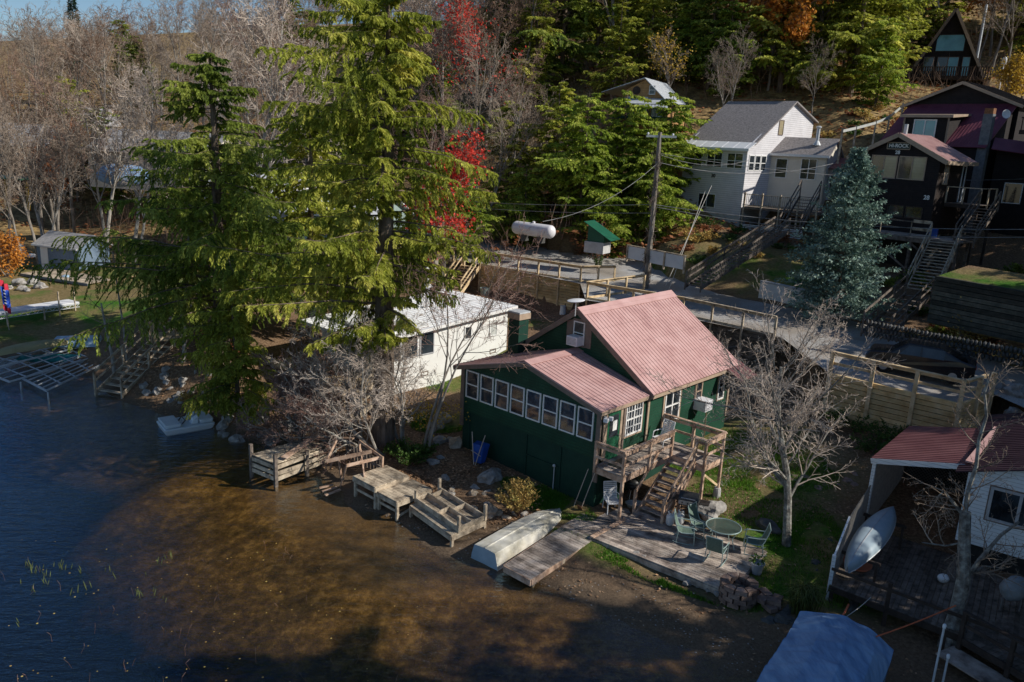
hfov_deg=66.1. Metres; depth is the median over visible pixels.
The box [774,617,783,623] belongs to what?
boulder
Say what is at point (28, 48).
bare tree
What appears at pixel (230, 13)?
bare tree
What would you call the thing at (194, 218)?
hemlock
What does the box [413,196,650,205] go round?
cable
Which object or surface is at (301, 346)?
bare tree
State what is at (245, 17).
bare tree
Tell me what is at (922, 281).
shrub
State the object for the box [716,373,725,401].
window
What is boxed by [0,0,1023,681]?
ground
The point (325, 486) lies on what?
fallen plank
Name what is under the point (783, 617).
boulder
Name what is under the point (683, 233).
shrub
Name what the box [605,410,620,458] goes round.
door
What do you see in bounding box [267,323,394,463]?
bare tree
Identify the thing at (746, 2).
beech
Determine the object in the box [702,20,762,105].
bare tree
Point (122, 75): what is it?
bare tree
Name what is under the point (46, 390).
metal dock
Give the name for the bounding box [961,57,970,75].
window
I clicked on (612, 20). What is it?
bare tree
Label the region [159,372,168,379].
boulder
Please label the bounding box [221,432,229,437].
boulder
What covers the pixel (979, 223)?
side stairway
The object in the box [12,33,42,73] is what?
bare tree
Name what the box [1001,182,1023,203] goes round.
window
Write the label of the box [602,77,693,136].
cabin
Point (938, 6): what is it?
bare tree
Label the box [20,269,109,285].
platform
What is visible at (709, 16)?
hemlock
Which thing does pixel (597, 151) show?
hemlock
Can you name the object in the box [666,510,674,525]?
propane cylinder
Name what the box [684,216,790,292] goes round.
long stairway
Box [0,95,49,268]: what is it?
bare tree
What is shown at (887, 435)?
shrub
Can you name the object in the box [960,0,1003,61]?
beech
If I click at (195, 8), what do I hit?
bare tree
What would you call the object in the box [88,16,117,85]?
bare tree
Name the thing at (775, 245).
shrub
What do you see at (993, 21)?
bare tree
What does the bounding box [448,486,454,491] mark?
boulder
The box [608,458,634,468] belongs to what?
door mat
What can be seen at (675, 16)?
hemlock
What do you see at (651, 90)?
window
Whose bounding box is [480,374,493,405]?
window
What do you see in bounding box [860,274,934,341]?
road stairway
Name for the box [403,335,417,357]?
window
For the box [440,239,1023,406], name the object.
road
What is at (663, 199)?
hemlock
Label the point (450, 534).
dock section
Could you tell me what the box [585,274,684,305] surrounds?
landing fence
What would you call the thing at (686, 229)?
shrub
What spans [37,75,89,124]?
hemlock
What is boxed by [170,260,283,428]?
hemlock
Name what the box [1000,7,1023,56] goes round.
hemlock
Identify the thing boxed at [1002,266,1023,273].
shrub
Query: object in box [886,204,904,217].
window
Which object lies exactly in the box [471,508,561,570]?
row boat
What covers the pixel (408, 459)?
shrub
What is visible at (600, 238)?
well shed
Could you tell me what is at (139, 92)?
bare tree
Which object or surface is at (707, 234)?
shrub
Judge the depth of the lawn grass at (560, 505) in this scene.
30.29 m
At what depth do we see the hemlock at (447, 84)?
81.87 m
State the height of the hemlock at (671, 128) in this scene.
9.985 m
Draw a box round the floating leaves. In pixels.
[8,541,425,681]
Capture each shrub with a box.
[174,391,201,403]
[383,436,424,454]
[389,444,432,466]
[405,439,438,457]
[494,477,539,515]
[592,255,603,268]
[670,243,694,251]
[671,230,694,236]
[677,226,698,232]
[684,221,699,228]
[685,234,708,241]
[686,255,710,263]
[695,224,726,230]
[697,215,724,225]
[699,228,723,240]
[706,245,719,254]
[722,232,744,240]
[728,238,751,246]
[730,224,746,232]
[747,250,764,257]
[771,242,798,250]
[772,230,795,242]
[779,215,799,222]
[794,398,849,421]
[820,130,836,137]
[825,411,890,432]
[844,110,859,115]
[845,120,862,126]
[845,129,862,135]
[849,431,890,452]
[850,107,871,111]
[851,97,866,101]
[854,109,873,117]
[859,418,911,441]
[865,116,881,122]
[867,276,900,287]
[870,102,885,110]
[895,274,922,282]
[903,267,928,279]
[907,303,928,315]
[911,276,932,286]
[918,284,931,293]
[919,325,960,338]
[928,324,959,335]
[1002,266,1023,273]
[1004,262,1022,271]
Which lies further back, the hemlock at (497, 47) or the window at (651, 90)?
the hemlock at (497, 47)
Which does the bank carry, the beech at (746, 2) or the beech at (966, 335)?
the beech at (966, 335)
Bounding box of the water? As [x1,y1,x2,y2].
[0,361,558,681]
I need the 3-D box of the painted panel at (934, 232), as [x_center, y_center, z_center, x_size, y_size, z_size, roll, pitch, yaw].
[28.342,-7.266,52.965,0.200,0.600,0.500,-8,18,-37]
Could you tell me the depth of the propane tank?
59.32 m
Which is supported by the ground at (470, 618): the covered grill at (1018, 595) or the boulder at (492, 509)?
the boulder at (492, 509)
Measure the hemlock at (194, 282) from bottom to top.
10.938 m
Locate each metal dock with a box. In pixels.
[0,347,80,366]
[0,347,87,399]
[22,356,99,410]
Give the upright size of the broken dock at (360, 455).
1.993 m
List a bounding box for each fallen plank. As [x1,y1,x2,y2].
[319,484,333,488]
[322,486,336,491]
[324,489,340,495]
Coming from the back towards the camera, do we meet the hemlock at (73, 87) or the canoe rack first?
the hemlock at (73, 87)
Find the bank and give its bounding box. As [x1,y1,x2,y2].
[930,265,1023,344]
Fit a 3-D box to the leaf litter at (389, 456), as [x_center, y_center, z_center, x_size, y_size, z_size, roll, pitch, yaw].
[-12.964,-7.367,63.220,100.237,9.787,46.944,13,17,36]
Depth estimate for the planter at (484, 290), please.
57.68 m
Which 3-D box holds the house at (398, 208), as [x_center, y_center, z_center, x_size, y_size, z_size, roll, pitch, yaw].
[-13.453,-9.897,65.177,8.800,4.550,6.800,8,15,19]
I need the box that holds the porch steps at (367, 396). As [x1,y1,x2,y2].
[333,365,373,428]
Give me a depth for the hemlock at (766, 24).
78.49 m
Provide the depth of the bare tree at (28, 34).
184.60 m
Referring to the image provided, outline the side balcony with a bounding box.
[944,186,997,265]
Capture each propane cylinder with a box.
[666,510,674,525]
[677,509,684,524]
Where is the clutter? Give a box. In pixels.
[27,253,35,257]
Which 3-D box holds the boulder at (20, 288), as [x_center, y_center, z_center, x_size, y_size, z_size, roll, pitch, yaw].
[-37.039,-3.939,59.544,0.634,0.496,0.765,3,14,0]
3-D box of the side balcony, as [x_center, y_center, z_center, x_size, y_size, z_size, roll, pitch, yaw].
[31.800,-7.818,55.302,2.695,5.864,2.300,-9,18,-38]
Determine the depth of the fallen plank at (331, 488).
31.35 m
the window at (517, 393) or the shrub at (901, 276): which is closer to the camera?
the window at (517, 393)
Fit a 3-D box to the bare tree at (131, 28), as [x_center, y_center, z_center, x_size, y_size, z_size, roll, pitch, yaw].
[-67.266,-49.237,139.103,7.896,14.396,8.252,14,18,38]
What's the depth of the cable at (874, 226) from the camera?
47.37 m
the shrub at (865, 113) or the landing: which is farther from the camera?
the shrub at (865, 113)
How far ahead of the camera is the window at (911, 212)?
55.04 m
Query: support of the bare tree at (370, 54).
on the ground at (470, 618)
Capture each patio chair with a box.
[672,508,696,545]
[688,502,713,539]
[703,535,729,566]
[743,523,770,556]
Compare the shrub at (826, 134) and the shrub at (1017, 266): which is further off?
the shrub at (826, 134)
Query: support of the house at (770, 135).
on the ground at (470, 618)
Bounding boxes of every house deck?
[741,188,829,239]
[829,216,972,275]
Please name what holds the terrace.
on the ground at (470, 618)
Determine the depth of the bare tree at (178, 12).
157.62 m
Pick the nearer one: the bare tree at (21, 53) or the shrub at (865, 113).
the shrub at (865, 113)
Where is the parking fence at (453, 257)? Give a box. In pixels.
[442,247,464,266]
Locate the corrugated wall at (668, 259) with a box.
[625,245,686,273]
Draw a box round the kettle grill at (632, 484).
[625,477,639,499]
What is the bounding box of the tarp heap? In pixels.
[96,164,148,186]
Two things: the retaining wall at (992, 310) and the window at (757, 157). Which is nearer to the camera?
the retaining wall at (992, 310)
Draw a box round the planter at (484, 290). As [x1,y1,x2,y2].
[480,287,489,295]
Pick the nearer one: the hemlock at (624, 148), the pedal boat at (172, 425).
the pedal boat at (172, 425)
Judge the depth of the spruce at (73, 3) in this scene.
141.27 m
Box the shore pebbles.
[3,357,779,672]
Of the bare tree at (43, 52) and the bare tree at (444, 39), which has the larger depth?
the bare tree at (43, 52)
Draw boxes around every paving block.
[758,587,772,595]
[773,593,783,601]
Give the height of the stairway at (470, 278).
3.231 m
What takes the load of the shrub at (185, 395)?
on the ground at (470, 618)
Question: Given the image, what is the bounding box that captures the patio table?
[705,518,741,549]
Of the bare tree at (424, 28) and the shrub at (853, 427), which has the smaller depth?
the shrub at (853, 427)
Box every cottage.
[301,267,517,394]
[453,290,756,506]
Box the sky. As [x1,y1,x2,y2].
[0,0,478,40]
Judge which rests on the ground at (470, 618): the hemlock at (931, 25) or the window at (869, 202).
the hemlock at (931, 25)
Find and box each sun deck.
[826,485,1023,673]
[936,610,1023,681]
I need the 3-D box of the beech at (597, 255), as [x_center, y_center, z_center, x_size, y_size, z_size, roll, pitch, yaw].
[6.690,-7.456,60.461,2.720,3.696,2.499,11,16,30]
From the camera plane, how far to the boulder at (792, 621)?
23.61 m
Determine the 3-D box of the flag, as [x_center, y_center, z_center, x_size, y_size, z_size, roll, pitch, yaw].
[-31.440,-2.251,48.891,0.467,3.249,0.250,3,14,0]
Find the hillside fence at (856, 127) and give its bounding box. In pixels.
[837,103,903,163]
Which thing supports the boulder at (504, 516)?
on the ground at (470, 618)
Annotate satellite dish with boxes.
[567,298,584,315]
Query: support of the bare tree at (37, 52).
on the ground at (470, 618)
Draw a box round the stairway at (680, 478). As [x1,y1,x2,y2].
[632,442,698,523]
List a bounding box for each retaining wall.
[478,251,615,309]
[823,351,997,434]
[927,276,1023,342]
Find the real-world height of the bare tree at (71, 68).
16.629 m
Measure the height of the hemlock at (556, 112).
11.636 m
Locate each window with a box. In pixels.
[94,155,105,165]
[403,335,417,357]
[419,331,434,355]
[464,326,471,339]
[465,369,479,400]
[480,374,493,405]
[489,319,497,336]
[494,379,509,410]
[509,384,524,416]
[525,389,541,422]
[541,394,558,428]
[558,400,575,434]
[573,320,585,345]
[576,406,594,441]
[624,402,643,438]
[649,85,655,94]
[651,108,660,116]
[660,385,682,427]
[687,153,702,165]
[693,379,703,405]
[697,193,715,207]
[706,152,722,167]
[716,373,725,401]
[726,153,743,168]
[748,155,754,170]
[754,155,760,170]
[759,156,766,170]
[774,158,787,177]
[778,120,784,134]
[799,158,817,179]
[829,173,841,192]
[867,202,883,214]
[870,155,898,178]
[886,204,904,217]
[896,156,927,180]
[904,206,923,219]
[912,119,937,136]
[923,57,934,75]
[935,34,965,50]
[935,57,948,75]
[942,163,950,184]
[946,57,958,75]
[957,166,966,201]
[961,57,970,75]
[983,485,1023,528]
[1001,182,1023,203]
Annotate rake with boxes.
[573,469,588,506]
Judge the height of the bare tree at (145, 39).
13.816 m
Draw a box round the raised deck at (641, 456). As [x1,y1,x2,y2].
[593,413,727,521]
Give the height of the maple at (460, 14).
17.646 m
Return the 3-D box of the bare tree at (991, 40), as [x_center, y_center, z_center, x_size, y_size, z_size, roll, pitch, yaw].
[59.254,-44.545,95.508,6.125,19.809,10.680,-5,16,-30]
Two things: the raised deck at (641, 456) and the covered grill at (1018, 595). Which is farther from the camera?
the raised deck at (641, 456)
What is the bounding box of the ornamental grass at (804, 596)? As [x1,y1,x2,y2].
[773,574,836,617]
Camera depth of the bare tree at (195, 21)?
181.88 m
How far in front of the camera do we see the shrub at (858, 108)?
72.99 m
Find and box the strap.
[876,605,955,636]
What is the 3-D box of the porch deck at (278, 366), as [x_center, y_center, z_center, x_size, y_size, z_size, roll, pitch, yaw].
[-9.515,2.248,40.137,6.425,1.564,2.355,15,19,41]
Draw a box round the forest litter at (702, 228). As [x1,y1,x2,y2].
[0,2,1022,270]
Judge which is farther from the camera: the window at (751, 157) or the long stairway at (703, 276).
the window at (751, 157)
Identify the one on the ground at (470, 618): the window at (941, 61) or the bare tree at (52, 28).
the bare tree at (52, 28)
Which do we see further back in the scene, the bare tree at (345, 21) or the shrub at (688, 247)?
the bare tree at (345, 21)
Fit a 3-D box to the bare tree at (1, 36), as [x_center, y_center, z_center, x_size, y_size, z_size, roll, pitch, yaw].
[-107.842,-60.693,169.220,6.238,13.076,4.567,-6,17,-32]
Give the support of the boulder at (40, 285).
on the ground at (470, 618)
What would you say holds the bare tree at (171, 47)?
on the ground at (470, 618)
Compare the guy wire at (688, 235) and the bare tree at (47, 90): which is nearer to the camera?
the guy wire at (688, 235)
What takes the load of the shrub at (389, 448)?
on the ground at (470, 618)
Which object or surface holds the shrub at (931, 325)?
on the ground at (470, 618)
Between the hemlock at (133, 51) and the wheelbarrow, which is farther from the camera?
the hemlock at (133, 51)
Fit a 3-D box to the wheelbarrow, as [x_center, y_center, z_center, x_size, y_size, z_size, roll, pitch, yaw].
[-1.376,4.483,33.056,0.703,1.340,0.649,11,16,30]
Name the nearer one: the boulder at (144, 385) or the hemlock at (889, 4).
the boulder at (144, 385)
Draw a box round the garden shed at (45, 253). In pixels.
[31,230,112,269]
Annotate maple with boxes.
[402,123,492,288]
[418,0,526,157]
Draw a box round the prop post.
[702,412,706,450]
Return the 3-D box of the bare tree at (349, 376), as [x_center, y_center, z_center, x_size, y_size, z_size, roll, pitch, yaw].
[-6.966,0.856,33.678,5.041,7.718,4.641,12,17,32]
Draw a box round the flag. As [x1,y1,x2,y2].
[0,280,10,327]
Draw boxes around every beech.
[0,226,32,277]
[17,146,77,229]
[48,113,95,200]
[582,221,613,263]
[644,21,696,86]
[710,0,808,66]
[737,0,833,90]
[940,296,999,353]
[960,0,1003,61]
[975,335,1012,354]
[984,45,1023,96]
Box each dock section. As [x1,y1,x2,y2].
[0,292,79,325]
[353,465,408,508]
[376,479,432,521]
[409,494,486,546]
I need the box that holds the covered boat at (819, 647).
[757,611,893,681]
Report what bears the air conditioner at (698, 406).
attached to the cottage at (553, 411)
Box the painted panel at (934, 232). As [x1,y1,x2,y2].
[929,229,938,237]
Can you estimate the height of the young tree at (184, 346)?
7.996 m
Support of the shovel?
on the ground at (470, 618)
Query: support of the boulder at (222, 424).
on the ground at (470, 618)
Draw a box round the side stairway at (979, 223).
[953,190,1001,247]
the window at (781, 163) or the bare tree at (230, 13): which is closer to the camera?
the window at (781, 163)
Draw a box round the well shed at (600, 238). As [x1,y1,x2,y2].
[584,220,619,253]
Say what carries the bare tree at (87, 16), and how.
on the ground at (470, 618)
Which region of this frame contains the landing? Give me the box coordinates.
[149,320,202,349]
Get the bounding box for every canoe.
[0,339,67,355]
[844,506,895,572]
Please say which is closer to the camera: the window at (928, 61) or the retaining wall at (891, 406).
the retaining wall at (891, 406)
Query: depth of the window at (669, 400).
32.77 m
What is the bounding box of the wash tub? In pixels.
[625,500,641,508]
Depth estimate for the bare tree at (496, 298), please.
32.04 m
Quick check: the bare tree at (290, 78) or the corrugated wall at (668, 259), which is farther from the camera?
the bare tree at (290, 78)
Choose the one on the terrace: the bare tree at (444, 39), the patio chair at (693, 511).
the patio chair at (693, 511)
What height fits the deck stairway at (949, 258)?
3.900 m
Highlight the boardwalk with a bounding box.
[503,508,631,587]
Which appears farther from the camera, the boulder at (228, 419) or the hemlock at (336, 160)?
the hemlock at (336, 160)
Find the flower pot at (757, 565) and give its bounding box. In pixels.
[749,552,765,574]
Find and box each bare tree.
[0,0,66,121]
[0,17,52,109]
[0,26,23,86]
[0,31,12,103]
[0,41,31,119]
[0,51,86,233]
[0,67,51,237]
[0,78,95,235]
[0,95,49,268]
[0,110,44,267]
[3,0,93,115]
[8,17,47,81]
[8,57,109,230]
[11,27,31,84]
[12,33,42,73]
[18,58,119,232]
[21,8,76,100]
[28,6,85,76]
[29,35,54,76]
[30,28,96,99]
[32,36,175,241]
[42,0,131,108]
[49,25,72,73]
[58,15,119,105]
[71,0,116,99]
[78,47,144,120]
[82,61,202,261]
[83,2,116,87]
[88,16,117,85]
[103,20,151,72]
[106,29,142,113]
[109,15,151,61]
[117,4,142,51]
[123,1,187,113]
[133,26,150,65]
[134,0,199,118]
[141,29,188,119]
[152,0,193,81]
[152,25,185,99]
[172,44,262,134]
[174,0,239,131]
[174,32,248,130]
[180,7,214,46]
[185,0,342,227]
[186,0,236,53]
[187,0,225,55]
[189,45,260,121]
[190,2,223,53]
[192,1,270,84]
[200,0,248,112]
[219,0,258,70]
[229,13,295,138]
[231,0,287,49]
[231,6,315,164]
[232,364,303,450]
[241,27,336,162]
[249,3,324,173]
[250,29,287,139]
[250,342,345,436]
[257,357,367,472]
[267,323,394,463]
[272,320,353,443]
[280,0,309,47]
[285,282,411,438]
[297,0,334,37]
[319,4,372,68]
[341,306,442,443]
[343,3,406,151]
[366,31,417,156]
[367,0,451,173]
[381,1,442,140]
[388,212,565,449]
[390,0,434,98]
[393,0,468,161]
[394,76,467,217]
[406,0,482,128]
[433,0,488,108]
[434,0,484,90]
[436,16,533,188]
[437,65,553,238]
[438,0,524,147]
[440,0,523,134]
[445,0,487,62]
[465,37,546,182]
[476,0,546,97]
[476,0,566,114]
[509,79,567,174]
[534,0,567,84]
[534,0,580,83]
[556,0,588,73]
[597,0,615,81]
[625,0,629,55]
[644,269,905,546]
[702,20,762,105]
[731,0,756,69]
[796,32,844,114]
[815,0,855,51]
[825,0,847,67]
[894,0,935,68]
[933,0,939,31]
[974,0,1023,82]
[988,6,994,55]
[991,0,1023,70]
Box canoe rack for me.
[835,513,906,582]
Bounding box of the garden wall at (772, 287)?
[758,280,858,318]
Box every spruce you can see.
[62,0,93,100]
[774,146,910,320]
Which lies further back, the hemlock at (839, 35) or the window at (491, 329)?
the hemlock at (839, 35)
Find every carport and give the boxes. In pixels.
[1,175,39,209]
[866,426,995,518]
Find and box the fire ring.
[718,572,758,610]
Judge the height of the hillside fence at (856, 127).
5.326 m
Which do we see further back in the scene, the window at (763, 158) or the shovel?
the window at (763, 158)
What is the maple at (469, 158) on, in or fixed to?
on the ground at (470, 618)
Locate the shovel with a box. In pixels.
[577,473,594,509]
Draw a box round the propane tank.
[512,221,555,243]
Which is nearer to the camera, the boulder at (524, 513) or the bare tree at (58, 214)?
the boulder at (524, 513)
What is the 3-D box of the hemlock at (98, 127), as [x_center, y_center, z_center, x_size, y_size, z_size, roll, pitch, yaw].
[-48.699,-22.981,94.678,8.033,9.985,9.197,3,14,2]
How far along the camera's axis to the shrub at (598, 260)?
56.79 m
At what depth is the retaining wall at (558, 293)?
55.82 m
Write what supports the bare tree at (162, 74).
on the ground at (470, 618)
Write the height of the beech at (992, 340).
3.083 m
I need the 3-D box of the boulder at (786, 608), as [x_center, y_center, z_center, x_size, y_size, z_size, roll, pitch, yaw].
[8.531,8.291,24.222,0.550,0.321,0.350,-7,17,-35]
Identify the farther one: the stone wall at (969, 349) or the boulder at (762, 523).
the stone wall at (969, 349)
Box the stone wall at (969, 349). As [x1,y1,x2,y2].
[864,319,1023,366]
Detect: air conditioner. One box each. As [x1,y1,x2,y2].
[566,334,583,346]
[693,396,712,412]
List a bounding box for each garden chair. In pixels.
[602,480,618,514]
[652,419,675,447]
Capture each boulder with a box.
[0,244,26,255]
[11,278,26,285]
[16,285,26,290]
[26,278,36,284]
[33,282,47,288]
[139,381,147,388]
[142,389,151,395]
[152,386,161,394]
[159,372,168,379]
[161,366,169,372]
[163,378,169,384]
[178,377,187,384]
[216,419,228,429]
[217,430,224,436]
[221,412,233,422]
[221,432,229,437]
[228,434,245,443]
[258,413,268,424]
[264,436,278,445]
[426,422,444,430]
[427,458,439,465]
[432,411,452,423]
[432,435,446,444]
[440,474,449,480]
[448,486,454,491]
[449,436,461,448]
[468,489,478,495]
[470,484,479,489]
[477,467,502,484]
[487,503,497,515]
[497,509,502,515]
[501,514,511,519]
[520,511,528,516]
[682,580,690,585]
[698,500,726,521]
[755,518,781,533]
[761,615,774,623]
[774,614,790,621]
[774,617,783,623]
[775,610,790,614]
[782,604,793,612]
[788,615,794,624]
[811,559,820,564]
[842,477,853,482]
[848,599,859,612]
[1001,380,1023,397]
[1003,406,1022,413]
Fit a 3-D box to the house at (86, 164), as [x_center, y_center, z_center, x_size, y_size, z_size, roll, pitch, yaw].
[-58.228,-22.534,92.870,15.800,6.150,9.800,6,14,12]
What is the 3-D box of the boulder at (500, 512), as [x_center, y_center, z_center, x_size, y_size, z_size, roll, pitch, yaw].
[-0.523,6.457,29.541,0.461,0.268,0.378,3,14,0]
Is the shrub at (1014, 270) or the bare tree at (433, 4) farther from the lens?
the bare tree at (433, 4)
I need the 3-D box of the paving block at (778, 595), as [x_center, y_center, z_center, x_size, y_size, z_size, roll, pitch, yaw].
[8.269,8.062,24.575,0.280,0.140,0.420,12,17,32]
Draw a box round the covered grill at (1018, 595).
[999,575,1023,610]
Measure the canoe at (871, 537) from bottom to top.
0.837 m
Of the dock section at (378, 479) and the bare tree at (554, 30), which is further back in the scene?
the bare tree at (554, 30)
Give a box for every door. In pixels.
[40,247,48,268]
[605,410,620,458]
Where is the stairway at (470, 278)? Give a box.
[444,254,480,291]
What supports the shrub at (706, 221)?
on the ground at (470, 618)
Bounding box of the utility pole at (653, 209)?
[641,132,676,288]
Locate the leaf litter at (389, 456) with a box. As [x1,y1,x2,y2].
[1,206,1003,675]
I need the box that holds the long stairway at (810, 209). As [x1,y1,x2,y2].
[777,179,821,237]
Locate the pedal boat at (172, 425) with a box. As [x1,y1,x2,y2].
[156,410,214,435]
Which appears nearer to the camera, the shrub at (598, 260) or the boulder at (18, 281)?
the shrub at (598, 260)
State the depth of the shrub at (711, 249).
56.74 m
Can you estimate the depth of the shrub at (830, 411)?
36.34 m
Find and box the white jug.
[937,573,949,582]
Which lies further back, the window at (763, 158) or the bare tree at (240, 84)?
the bare tree at (240, 84)
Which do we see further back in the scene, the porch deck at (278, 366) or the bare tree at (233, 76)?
the bare tree at (233, 76)
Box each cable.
[403,200,584,212]
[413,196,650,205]
[542,167,652,221]
[657,207,1023,237]
[658,205,1023,229]
[662,155,747,164]
[662,163,834,173]
[664,154,1013,179]
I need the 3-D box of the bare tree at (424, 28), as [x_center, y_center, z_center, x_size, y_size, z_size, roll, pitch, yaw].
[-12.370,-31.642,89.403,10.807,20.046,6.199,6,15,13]
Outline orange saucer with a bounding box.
[843,555,872,571]
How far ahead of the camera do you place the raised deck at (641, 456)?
30.14 m
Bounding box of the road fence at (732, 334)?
[683,297,777,372]
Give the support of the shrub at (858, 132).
on the ground at (470, 618)
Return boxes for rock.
[756,593,766,604]
[761,604,777,613]
[766,595,780,606]
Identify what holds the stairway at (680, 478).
on the ground at (470, 618)
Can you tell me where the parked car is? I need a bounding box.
[865,337,976,383]
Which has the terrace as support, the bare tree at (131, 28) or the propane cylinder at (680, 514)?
the propane cylinder at (680, 514)
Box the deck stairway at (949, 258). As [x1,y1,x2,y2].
[904,222,962,290]
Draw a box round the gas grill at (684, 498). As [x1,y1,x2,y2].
[669,490,710,520]
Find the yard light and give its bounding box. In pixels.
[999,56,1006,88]
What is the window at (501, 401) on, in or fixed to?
in the cottage at (553, 411)
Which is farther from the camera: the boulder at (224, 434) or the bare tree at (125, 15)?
the bare tree at (125, 15)
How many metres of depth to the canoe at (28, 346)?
45.16 m
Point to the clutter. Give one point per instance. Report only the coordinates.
(31, 255)
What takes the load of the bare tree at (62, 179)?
on the ground at (470, 618)
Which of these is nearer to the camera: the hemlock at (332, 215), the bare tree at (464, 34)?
the hemlock at (332, 215)
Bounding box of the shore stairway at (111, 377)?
[92,322,175,398]
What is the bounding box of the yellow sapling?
[386,390,468,442]
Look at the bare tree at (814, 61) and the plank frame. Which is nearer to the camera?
the plank frame
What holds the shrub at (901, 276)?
on the ground at (470, 618)
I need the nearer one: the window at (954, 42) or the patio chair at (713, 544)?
the patio chair at (713, 544)
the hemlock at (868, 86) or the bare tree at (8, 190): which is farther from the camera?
the hemlock at (868, 86)
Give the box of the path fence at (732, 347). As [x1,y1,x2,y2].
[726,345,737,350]
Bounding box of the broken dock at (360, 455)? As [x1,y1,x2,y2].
[325,439,383,486]
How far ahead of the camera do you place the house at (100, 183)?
82.25 m
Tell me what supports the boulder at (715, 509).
on the ground at (470, 618)
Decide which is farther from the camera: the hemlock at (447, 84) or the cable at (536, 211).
the hemlock at (447, 84)
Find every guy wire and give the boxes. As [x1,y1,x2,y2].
[665,186,711,285]
[669,190,705,288]
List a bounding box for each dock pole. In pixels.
[932,624,946,681]
[942,654,949,681]
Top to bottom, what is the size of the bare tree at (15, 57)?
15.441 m
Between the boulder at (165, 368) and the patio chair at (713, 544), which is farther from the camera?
the boulder at (165, 368)
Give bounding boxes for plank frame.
[414,478,487,532]
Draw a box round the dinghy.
[55,335,102,346]
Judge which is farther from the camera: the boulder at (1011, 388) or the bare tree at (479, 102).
the bare tree at (479, 102)
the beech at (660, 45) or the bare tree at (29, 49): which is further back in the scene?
the bare tree at (29, 49)
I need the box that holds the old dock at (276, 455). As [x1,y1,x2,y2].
[248,428,354,491]
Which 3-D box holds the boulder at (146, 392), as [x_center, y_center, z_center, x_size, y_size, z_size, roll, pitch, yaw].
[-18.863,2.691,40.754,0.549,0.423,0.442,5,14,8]
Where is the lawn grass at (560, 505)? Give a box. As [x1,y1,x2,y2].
[409,376,906,612]
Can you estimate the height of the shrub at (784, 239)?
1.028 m
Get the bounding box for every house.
[0,122,88,180]
[56,106,121,132]
[81,128,253,190]
[197,173,316,233]
[279,196,413,252]
[678,99,854,226]
[846,81,1023,271]
[899,4,992,85]
[955,412,1023,576]
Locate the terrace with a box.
[590,509,766,592]
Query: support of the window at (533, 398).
in the cottage at (553, 411)
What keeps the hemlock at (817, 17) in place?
on the ground at (470, 618)
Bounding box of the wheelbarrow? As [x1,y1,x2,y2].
[471,432,489,464]
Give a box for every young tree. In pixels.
[80,290,137,372]
[83,236,141,360]
[165,225,190,362]
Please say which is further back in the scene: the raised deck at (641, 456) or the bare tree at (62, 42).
the bare tree at (62, 42)
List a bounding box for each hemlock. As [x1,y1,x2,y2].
[14,52,357,363]
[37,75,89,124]
[74,107,119,187]
[85,173,142,203]
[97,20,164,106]
[112,35,169,116]
[132,143,287,308]
[166,105,434,337]
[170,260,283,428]
[193,0,500,447]
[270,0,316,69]
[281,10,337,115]
[295,198,356,238]
[308,97,377,180]
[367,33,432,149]
[376,215,447,287]
[399,53,494,160]
[439,181,504,255]
[468,0,599,98]
[469,101,560,240]
[479,14,515,62]
[492,0,576,114]
[493,168,553,247]
[495,0,628,89]
[501,82,596,213]
[530,92,641,236]
[553,89,683,220]
[555,0,636,70]
[572,166,644,257]
[577,2,648,97]
[594,0,664,40]
[606,1,677,39]
[607,0,693,79]
[609,92,722,205]
[614,124,702,242]
[633,0,708,18]
[637,0,732,45]
[647,0,755,91]
[661,0,724,84]
[689,0,783,99]
[737,0,859,92]
[748,0,853,47]
[776,0,919,96]
[806,0,924,67]
[819,0,937,70]
[841,15,920,106]
[904,0,969,64]
[928,0,975,21]
[979,1,1023,36]
[986,0,1023,43]
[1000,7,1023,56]
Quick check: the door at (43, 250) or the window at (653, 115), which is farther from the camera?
the window at (653, 115)
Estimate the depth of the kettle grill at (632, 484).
30.62 m
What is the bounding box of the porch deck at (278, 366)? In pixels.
[271,354,370,407]
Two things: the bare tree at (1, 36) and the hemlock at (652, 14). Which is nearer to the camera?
the hemlock at (652, 14)
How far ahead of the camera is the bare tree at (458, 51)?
93.22 m
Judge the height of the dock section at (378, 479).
1.220 m
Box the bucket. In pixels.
[559,305,565,314]
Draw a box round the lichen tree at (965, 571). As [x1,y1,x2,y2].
[900,353,1023,648]
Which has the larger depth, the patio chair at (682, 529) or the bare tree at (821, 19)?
the bare tree at (821, 19)
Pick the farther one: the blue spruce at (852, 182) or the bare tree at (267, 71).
the bare tree at (267, 71)
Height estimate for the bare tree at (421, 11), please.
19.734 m
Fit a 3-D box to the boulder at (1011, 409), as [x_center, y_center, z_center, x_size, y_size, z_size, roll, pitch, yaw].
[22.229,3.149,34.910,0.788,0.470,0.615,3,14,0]
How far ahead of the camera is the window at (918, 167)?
54.52 m
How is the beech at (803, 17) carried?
on the ground at (470, 618)
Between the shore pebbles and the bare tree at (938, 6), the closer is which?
the shore pebbles

